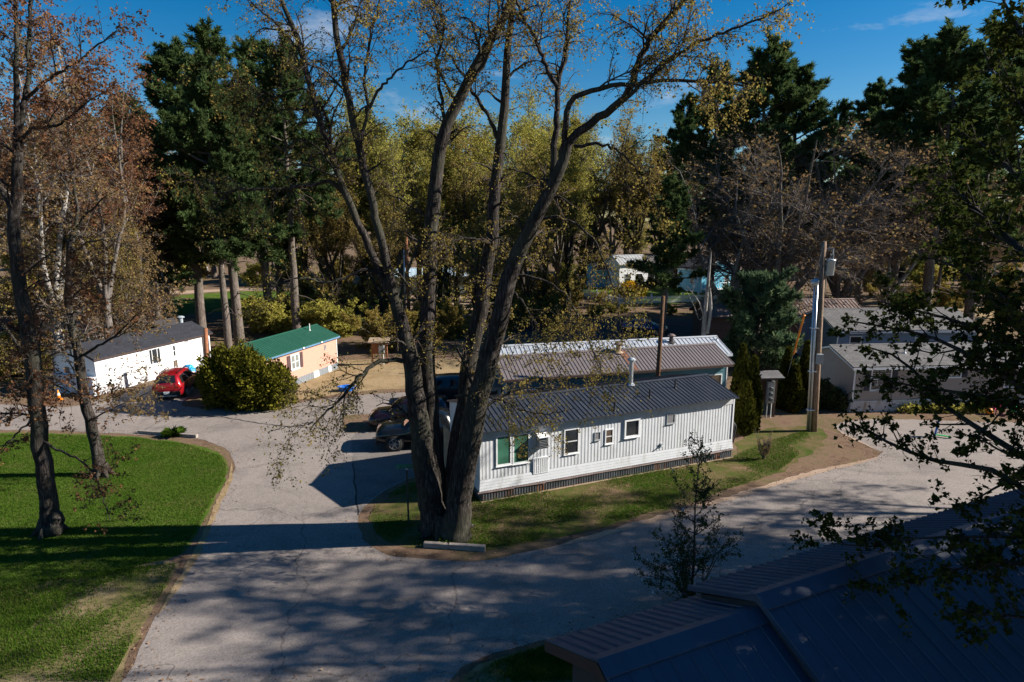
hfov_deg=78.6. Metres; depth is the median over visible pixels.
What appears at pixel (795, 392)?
cedar tree
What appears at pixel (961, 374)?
window
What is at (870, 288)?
shrub
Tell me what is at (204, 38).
pine tree
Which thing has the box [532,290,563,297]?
shrub
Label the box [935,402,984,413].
plant
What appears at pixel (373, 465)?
driveway
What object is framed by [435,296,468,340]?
shrub
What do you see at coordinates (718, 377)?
window
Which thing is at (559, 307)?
shrub
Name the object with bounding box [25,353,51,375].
shrub
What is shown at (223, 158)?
pine tree
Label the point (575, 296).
shrub
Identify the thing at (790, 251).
bare tree
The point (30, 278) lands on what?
maple tree
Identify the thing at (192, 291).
dirt track
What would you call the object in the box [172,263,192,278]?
shrub
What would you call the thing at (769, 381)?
meter shelter
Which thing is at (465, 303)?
sandy drive
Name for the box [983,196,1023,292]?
bare tree
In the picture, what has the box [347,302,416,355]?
shrub
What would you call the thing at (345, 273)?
shrub
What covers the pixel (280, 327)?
shrub
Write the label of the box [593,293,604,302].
shrub
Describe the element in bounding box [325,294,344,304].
shrub
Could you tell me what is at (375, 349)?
meter shelter
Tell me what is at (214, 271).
pine tree
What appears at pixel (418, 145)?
maple tree
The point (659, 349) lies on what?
service pole
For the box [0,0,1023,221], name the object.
sky
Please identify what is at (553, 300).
shrub
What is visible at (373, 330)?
shrub
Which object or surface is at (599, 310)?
shrub
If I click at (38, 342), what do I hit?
shrub
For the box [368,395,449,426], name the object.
parked car
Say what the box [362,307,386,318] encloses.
shrub
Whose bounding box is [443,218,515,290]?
maple tree
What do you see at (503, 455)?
window
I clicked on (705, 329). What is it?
dead tree
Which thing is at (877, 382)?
window
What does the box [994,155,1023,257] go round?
pine tree
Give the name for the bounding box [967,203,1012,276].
pine tree
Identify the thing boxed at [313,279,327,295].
shrub
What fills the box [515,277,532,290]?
shrub
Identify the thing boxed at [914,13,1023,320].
pine tree
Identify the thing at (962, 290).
shrub
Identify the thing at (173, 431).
leafy clump
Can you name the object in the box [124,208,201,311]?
bare tree
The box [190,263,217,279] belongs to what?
shrub
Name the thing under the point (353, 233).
maple tree
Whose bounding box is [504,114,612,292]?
maple tree
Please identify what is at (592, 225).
pine tree
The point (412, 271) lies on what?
pale roofed home
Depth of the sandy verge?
26.56 m
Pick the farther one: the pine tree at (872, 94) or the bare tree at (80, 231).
the pine tree at (872, 94)
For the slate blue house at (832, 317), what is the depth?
50.51 m
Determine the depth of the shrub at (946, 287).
79.70 m
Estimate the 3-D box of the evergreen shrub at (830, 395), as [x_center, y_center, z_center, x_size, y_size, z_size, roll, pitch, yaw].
[20.009,3.359,39.833,3.277,2.263,2.437,10,15,42]
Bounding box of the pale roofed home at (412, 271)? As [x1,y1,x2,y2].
[395,267,469,294]
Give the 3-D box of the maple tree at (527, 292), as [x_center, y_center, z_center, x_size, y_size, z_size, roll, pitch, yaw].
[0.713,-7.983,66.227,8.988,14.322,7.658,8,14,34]
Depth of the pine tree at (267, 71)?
58.01 m
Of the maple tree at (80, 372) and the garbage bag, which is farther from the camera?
the garbage bag
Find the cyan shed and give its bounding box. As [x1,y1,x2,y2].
[587,263,607,287]
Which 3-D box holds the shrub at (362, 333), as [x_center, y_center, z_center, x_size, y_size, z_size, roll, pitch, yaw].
[-13.105,-1.194,57.911,4.495,4.428,4.457,-10,15,-41]
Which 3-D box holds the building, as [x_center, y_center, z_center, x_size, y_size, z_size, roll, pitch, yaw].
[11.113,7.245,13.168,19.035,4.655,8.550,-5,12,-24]
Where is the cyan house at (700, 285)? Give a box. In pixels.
[676,255,740,292]
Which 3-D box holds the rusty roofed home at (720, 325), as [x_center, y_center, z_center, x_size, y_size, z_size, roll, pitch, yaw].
[25.853,-2.078,61.365,15.620,4.154,5.230,-1,11,-4]
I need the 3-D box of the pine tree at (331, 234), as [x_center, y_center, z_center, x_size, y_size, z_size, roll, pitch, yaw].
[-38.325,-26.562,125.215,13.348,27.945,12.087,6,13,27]
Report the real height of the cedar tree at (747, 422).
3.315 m
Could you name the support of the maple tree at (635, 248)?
on the ground at (828, 452)
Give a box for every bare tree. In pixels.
[0,10,131,371]
[4,111,119,314]
[44,150,170,323]
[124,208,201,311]
[157,151,177,307]
[645,117,949,328]
[649,117,839,299]
[782,125,1022,307]
[816,145,948,305]
[962,240,1010,306]
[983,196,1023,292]
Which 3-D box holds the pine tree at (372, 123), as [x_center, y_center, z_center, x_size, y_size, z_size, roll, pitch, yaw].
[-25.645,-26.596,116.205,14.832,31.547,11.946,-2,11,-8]
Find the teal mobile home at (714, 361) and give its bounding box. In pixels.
[490,342,734,394]
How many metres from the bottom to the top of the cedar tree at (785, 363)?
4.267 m
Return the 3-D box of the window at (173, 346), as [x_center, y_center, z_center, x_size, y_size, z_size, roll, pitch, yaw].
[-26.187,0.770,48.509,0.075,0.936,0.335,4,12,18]
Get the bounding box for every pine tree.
[76,116,107,168]
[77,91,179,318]
[77,133,104,312]
[111,34,226,327]
[113,135,202,320]
[141,16,309,345]
[142,45,271,348]
[186,179,225,278]
[230,34,314,302]
[231,20,357,329]
[257,140,315,301]
[293,146,338,276]
[339,109,385,280]
[407,124,456,242]
[551,118,601,247]
[574,214,605,264]
[591,145,648,253]
[625,171,707,337]
[645,91,712,275]
[648,145,699,217]
[664,55,768,297]
[689,24,840,270]
[698,136,742,196]
[730,57,850,291]
[794,97,874,293]
[827,76,895,300]
[832,123,876,270]
[842,17,1023,303]
[858,33,969,300]
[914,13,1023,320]
[920,240,962,293]
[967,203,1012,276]
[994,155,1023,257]
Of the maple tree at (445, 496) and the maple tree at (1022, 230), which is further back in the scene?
the maple tree at (1022, 230)
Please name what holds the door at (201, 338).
in the white home at (188, 346)
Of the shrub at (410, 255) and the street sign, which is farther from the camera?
the shrub at (410, 255)
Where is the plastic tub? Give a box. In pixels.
[338,384,355,391]
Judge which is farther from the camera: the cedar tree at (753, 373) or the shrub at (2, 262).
the shrub at (2, 262)
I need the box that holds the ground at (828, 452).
[0,222,1023,681]
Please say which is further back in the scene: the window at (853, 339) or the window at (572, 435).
the window at (853, 339)
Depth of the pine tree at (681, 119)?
109.33 m
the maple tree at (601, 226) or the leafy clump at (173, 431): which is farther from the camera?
the maple tree at (601, 226)
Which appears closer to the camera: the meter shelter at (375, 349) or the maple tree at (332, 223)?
the meter shelter at (375, 349)
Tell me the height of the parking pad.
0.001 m
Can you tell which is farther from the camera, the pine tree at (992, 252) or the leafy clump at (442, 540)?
the pine tree at (992, 252)
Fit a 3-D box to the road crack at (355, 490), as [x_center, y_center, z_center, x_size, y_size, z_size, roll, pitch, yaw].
[-7.104,6.593,28.340,0.152,0.001,5.742,-3,12,-16]
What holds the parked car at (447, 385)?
on the road
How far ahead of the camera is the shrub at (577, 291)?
89.35 m
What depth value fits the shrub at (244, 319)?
66.39 m
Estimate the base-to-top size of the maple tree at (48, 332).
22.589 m
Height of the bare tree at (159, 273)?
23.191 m
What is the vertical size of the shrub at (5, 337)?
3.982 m
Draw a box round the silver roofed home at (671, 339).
[500,334,732,355]
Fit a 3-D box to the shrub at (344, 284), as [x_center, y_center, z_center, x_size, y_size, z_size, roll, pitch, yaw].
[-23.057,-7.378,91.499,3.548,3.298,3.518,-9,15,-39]
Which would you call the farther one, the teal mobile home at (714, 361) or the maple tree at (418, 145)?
the maple tree at (418, 145)
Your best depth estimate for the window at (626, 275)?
104.93 m
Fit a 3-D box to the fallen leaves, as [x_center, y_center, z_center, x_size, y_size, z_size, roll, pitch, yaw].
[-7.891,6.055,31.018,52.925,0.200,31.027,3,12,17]
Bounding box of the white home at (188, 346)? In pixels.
[49,316,212,396]
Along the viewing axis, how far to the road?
21.93 m
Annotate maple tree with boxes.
[0,0,163,539]
[0,42,172,346]
[0,76,193,479]
[0,98,91,352]
[0,185,143,359]
[0,210,64,378]
[11,38,176,332]
[45,209,152,334]
[137,0,820,542]
[273,169,369,307]
[277,150,326,299]
[298,146,369,295]
[327,95,412,311]
[328,179,417,316]
[342,76,437,305]
[354,126,448,307]
[364,99,484,301]
[397,131,509,308]
[403,120,489,303]
[419,198,472,302]
[425,85,507,305]
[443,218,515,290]
[445,139,571,294]
[463,117,533,284]
[466,199,560,327]
[474,136,579,301]
[481,80,549,294]
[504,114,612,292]
[522,82,604,272]
[531,96,643,276]
[531,128,598,312]
[571,122,665,257]
[591,115,670,257]
[619,217,656,254]
[636,143,709,251]
[783,0,1023,652]
[898,142,958,277]
[995,195,1023,271]
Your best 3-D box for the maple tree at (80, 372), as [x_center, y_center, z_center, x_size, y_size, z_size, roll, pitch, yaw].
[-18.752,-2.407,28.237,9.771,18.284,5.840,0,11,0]
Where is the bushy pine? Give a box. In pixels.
[714,264,805,369]
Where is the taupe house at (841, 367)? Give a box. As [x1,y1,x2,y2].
[820,341,1023,412]
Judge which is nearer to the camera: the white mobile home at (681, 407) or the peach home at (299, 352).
the white mobile home at (681, 407)
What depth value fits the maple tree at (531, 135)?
85.77 m
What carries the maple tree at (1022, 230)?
on the ground at (828, 452)
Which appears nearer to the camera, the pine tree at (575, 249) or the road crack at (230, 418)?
the road crack at (230, 418)
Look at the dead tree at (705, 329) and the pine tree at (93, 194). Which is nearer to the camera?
the dead tree at (705, 329)
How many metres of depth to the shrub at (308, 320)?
64.45 m
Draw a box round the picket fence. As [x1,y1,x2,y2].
[580,287,715,304]
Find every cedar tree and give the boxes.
[729,343,749,420]
[734,379,758,435]
[743,354,764,431]
[775,346,794,409]
[782,363,807,412]
[798,339,810,407]
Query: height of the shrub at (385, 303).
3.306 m
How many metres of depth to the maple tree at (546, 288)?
71.75 m
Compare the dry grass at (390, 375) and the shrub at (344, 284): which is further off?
the shrub at (344, 284)
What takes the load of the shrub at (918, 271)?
on the ground at (828, 452)
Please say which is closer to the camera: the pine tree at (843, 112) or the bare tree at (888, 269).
the bare tree at (888, 269)
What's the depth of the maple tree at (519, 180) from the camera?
73.73 m
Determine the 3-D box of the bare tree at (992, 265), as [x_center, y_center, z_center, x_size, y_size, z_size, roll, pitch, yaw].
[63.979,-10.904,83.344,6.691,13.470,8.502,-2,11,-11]
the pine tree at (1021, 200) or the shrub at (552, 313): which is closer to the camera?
the shrub at (552, 313)
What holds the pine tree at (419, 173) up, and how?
on the ground at (828, 452)
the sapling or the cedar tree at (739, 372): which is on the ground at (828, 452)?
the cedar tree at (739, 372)
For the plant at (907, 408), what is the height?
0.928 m
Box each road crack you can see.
[159,415,309,427]
[352,463,358,514]
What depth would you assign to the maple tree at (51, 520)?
22.00 m
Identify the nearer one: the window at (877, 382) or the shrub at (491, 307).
the window at (877, 382)
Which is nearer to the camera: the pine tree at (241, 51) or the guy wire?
the guy wire
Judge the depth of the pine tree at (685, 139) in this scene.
71.73 m
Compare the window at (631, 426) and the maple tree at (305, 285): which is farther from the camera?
the maple tree at (305, 285)
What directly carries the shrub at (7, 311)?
on the ground at (828, 452)
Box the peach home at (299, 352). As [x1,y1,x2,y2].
[229,324,339,383]
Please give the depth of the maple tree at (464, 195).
73.85 m
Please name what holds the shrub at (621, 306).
on the ground at (828, 452)
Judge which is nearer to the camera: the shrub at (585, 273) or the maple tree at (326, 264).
the maple tree at (326, 264)
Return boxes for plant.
[895,403,960,414]
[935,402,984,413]
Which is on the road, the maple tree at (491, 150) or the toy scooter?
the toy scooter
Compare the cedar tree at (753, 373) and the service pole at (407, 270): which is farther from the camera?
the service pole at (407, 270)
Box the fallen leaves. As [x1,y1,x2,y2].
[11,384,887,681]
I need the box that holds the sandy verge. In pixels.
[550,456,879,547]
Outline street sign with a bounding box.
[395,464,412,523]
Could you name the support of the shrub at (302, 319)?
on the ground at (828, 452)
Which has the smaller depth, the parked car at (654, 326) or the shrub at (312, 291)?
the parked car at (654, 326)
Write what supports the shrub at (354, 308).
on the ground at (828, 452)
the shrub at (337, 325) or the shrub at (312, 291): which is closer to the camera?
the shrub at (337, 325)
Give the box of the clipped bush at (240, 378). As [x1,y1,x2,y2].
[189,339,300,411]
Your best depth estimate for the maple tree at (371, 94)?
80.27 m
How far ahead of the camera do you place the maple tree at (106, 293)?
43.34 m
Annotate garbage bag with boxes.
[183,364,195,371]
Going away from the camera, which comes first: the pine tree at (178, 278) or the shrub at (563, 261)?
the pine tree at (178, 278)
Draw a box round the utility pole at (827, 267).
[806,242,835,431]
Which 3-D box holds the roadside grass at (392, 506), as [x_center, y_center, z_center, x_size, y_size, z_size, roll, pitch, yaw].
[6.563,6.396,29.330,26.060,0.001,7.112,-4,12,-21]
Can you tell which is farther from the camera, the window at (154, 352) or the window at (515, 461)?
the window at (154, 352)
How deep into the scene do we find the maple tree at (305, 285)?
75.26 m
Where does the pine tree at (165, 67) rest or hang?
on the ground at (828, 452)
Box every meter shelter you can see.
[367,337,389,364]
[759,370,784,417]
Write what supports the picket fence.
on the ground at (828, 452)
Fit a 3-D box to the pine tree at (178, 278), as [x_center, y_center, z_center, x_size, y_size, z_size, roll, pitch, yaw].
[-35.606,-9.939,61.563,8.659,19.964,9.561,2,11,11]
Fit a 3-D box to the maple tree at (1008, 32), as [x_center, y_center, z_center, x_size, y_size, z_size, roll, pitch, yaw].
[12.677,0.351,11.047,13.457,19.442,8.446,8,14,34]
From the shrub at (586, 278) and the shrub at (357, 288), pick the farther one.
the shrub at (586, 278)
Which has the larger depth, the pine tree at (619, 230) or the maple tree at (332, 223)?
the pine tree at (619, 230)
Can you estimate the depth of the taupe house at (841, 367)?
39.29 m
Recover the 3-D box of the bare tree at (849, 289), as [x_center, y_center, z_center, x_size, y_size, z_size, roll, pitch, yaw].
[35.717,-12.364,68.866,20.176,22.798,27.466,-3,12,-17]
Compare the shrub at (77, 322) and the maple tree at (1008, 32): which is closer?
the maple tree at (1008, 32)
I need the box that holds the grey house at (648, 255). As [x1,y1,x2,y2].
[624,253,673,282]
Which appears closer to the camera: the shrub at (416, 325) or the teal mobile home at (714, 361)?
the teal mobile home at (714, 361)
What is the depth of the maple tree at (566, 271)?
76.50 m
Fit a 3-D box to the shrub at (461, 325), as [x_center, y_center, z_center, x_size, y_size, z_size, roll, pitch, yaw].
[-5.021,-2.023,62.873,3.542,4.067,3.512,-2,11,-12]
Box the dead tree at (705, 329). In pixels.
[685,248,728,335]
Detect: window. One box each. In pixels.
[63,366,70,373]
[148,347,161,365]
[172,345,176,356]
[287,351,302,370]
[496,434,511,467]
[512,432,529,465]
[563,428,578,455]
[604,428,613,444]
[623,418,640,438]
[624,274,630,281]
[709,374,721,383]
[849,336,861,343]
[864,370,897,390]
[940,370,967,377]
[1002,367,1019,387]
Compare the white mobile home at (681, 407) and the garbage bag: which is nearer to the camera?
the white mobile home at (681, 407)
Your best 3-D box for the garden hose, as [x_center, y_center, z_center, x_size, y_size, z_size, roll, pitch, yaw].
[11.267,4.641,32.247,0.195,1.331,0.752,-5,12,-22]
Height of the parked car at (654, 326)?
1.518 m
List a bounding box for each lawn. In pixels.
[0,432,228,586]
[144,290,378,315]
[583,285,723,304]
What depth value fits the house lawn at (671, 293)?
98.28 m
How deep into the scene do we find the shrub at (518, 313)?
67.92 m
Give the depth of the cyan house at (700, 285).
102.32 m
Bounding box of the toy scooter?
[933,420,951,438]
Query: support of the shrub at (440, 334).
on the ground at (828, 452)
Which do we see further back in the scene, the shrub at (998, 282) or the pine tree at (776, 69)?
the shrub at (998, 282)
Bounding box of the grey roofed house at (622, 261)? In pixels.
[605,254,647,287]
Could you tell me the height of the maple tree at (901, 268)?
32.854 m
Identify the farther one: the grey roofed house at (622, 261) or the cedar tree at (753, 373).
the grey roofed house at (622, 261)
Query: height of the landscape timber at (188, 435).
0.230 m
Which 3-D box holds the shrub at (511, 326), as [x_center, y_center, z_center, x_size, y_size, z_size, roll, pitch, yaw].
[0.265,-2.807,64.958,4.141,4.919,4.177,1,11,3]
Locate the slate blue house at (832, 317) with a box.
[797,307,976,354]
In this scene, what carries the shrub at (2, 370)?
on the ground at (828, 452)
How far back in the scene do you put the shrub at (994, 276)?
105.30 m
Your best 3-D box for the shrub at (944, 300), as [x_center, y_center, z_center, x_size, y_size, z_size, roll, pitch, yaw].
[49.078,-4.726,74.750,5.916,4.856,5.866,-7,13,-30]
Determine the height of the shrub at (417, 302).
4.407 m
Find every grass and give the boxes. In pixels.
[0,562,174,681]
[295,359,460,398]
[368,426,827,549]
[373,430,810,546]
[460,647,571,681]
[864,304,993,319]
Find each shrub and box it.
[0,306,13,315]
[0,314,103,355]
[0,332,24,375]
[0,339,17,382]
[1,257,9,273]
[11,324,50,364]
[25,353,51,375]
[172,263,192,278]
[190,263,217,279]
[238,262,270,285]
[240,292,290,334]
[242,299,276,331]
[256,309,305,332]
[269,251,308,280]
[279,286,318,306]
[286,294,320,310]
[299,297,368,337]
[299,300,322,325]
[302,298,336,326]
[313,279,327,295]
[316,256,339,274]
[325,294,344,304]
[332,280,378,310]
[334,259,359,285]
[338,304,394,348]
[341,280,354,293]
[341,293,362,313]
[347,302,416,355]
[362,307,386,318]
[369,323,412,352]
[377,290,388,309]
[392,243,417,266]
[404,304,437,334]
[410,297,440,316]
[416,322,446,349]
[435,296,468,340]
[436,298,472,334]
[446,301,473,338]
[455,313,470,334]
[488,297,515,314]
[506,290,534,335]
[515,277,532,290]
[517,306,529,328]
[518,291,541,318]
[530,301,561,326]
[531,273,552,284]
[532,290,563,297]
[537,295,558,311]
[539,276,575,290]
[539,308,567,333]
[543,290,570,319]
[550,247,586,274]
[557,292,577,312]
[562,291,583,311]
[564,280,585,300]
[569,273,588,288]
[574,252,618,277]
[587,304,605,316]
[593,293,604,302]
[619,304,628,312]
[660,303,678,314]
[755,429,773,458]
[805,377,850,411]
[862,275,878,296]
[864,259,886,279]
[865,283,908,305]
[897,285,956,306]
[901,249,957,287]
[907,278,949,303]
[920,267,960,288]
[935,296,962,306]
[935,301,964,308]
[943,285,966,301]
[956,292,965,303]
[981,255,1023,281]
[995,278,1019,297]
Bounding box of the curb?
[840,431,877,450]
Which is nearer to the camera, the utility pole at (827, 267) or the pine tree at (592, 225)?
the utility pole at (827, 267)
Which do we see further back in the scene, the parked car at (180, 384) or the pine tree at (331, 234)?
the pine tree at (331, 234)
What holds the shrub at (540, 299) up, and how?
on the ground at (828, 452)
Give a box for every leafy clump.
[160,425,186,436]
[438,536,456,542]
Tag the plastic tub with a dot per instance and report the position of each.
(343, 387)
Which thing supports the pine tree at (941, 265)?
on the ground at (828, 452)
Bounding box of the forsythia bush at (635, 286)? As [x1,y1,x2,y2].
[617,278,648,299]
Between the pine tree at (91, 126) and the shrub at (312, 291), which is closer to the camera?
the shrub at (312, 291)
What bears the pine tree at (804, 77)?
on the ground at (828, 452)
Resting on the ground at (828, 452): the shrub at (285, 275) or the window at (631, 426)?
the shrub at (285, 275)
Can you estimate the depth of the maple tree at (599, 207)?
109.79 m
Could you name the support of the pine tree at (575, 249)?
on the ground at (828, 452)
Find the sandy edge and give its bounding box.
[157,462,232,615]
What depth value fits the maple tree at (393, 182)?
72.60 m
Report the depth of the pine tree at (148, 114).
69.55 m
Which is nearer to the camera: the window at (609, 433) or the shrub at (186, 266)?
the window at (609, 433)
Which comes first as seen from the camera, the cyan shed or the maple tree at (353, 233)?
the maple tree at (353, 233)
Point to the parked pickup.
(394, 435)
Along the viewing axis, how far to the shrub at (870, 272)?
116.35 m
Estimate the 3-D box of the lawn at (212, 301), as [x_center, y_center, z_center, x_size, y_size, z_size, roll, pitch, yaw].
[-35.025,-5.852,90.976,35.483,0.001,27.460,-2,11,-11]
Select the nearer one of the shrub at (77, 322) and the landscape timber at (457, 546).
the landscape timber at (457, 546)
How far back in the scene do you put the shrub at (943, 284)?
96.44 m
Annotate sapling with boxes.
[629,431,744,599]
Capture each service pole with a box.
[199,328,208,364]
[403,237,410,310]
[655,296,664,376]
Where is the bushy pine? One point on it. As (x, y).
(761, 294)
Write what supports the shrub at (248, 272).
on the ground at (828, 452)
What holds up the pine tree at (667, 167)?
on the ground at (828, 452)
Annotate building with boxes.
[545,489,1023,681]
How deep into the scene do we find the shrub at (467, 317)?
65.06 m
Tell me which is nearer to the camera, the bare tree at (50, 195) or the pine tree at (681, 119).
the bare tree at (50, 195)
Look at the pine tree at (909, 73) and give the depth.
69.40 m
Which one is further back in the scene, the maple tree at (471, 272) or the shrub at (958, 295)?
the shrub at (958, 295)
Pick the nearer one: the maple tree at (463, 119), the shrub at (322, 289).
the maple tree at (463, 119)
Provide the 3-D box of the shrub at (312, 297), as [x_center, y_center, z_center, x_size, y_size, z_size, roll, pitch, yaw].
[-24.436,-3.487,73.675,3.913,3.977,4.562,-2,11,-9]
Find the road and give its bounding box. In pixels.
[0,386,1023,681]
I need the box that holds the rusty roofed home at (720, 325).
[689,298,862,340]
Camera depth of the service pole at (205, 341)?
44.38 m
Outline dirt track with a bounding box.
[8,288,316,297]
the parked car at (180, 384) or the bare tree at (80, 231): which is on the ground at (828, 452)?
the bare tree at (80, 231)
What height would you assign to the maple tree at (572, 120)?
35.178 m
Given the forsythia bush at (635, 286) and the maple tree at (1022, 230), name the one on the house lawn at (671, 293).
the forsythia bush at (635, 286)
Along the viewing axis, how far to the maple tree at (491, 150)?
78.75 m
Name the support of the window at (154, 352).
in the white home at (188, 346)
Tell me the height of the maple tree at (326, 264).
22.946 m
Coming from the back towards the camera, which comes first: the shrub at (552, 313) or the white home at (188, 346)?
the shrub at (552, 313)
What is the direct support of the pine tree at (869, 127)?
on the ground at (828, 452)
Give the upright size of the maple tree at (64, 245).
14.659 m
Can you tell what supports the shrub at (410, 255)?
on the ground at (828, 452)
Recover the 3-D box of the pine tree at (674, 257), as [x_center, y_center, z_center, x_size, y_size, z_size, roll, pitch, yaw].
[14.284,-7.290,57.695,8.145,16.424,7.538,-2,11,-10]
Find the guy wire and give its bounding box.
[785,245,823,382]
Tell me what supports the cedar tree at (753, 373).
on the ground at (828, 452)
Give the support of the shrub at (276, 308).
on the ground at (828, 452)
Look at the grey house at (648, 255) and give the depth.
112.97 m
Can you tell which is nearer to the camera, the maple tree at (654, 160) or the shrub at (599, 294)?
the shrub at (599, 294)
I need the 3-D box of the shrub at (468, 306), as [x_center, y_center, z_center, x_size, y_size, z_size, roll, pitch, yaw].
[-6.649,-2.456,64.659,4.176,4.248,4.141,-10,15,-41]
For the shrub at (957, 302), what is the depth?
78.52 m
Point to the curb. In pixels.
(858, 441)
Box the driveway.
[350,432,414,511]
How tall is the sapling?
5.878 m
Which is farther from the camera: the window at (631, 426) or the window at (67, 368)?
the window at (67, 368)
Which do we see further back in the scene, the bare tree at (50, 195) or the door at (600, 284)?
the door at (600, 284)
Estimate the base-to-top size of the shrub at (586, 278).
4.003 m
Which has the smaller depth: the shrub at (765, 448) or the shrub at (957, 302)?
the shrub at (765, 448)
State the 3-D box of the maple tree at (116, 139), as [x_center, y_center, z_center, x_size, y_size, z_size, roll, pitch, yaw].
[-35.000,-10.264,51.087,12.888,24.973,11.381,-2,11,-11]
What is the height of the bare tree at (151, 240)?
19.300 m
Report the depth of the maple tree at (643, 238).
124.24 m
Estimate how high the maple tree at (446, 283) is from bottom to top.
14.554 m
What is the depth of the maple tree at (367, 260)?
77.05 m
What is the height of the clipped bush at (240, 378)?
4.611 m
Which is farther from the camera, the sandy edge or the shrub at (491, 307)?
the shrub at (491, 307)
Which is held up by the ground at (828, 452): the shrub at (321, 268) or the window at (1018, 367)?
the shrub at (321, 268)
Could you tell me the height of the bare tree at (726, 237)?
21.341 m
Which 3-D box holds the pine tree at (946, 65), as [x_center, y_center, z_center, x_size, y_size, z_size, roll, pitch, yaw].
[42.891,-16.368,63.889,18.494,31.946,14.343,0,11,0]
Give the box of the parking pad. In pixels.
[511,319,692,338]
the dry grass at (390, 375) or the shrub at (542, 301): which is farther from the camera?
the shrub at (542, 301)
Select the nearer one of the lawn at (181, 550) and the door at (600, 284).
the lawn at (181, 550)
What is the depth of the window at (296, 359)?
45.13 m
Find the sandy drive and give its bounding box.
[385,295,488,318]
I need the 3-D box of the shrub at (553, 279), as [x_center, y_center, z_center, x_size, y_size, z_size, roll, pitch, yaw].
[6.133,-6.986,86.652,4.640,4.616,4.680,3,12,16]
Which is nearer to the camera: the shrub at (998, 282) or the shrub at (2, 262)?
the shrub at (998, 282)
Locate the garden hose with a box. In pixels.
[732,421,736,442]
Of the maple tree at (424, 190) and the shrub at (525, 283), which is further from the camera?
the shrub at (525, 283)
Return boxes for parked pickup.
[375,407,449,451]
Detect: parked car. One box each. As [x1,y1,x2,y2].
[152,366,198,398]
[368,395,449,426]
[435,373,458,399]
[620,318,667,334]
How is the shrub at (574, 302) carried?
on the ground at (828, 452)
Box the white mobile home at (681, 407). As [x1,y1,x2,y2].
[443,357,739,502]
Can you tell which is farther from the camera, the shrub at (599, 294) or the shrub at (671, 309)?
the shrub at (599, 294)
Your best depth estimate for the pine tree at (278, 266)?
76.27 m
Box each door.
[200,335,210,356]
[597,274,603,286]
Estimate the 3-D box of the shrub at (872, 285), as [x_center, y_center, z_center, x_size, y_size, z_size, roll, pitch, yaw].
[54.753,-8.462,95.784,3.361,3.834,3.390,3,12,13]
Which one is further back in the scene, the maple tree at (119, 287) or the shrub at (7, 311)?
the shrub at (7, 311)
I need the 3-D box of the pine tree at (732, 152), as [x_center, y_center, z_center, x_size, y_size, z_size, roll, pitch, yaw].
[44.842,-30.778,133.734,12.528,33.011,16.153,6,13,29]
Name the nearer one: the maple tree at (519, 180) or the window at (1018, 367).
the window at (1018, 367)
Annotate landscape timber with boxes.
[137,430,197,437]
[423,541,485,551]
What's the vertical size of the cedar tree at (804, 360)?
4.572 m
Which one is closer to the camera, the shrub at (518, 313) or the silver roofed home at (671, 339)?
the silver roofed home at (671, 339)
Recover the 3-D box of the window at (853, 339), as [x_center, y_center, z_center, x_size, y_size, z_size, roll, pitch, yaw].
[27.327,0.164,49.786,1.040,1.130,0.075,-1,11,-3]
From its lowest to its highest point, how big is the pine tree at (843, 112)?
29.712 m

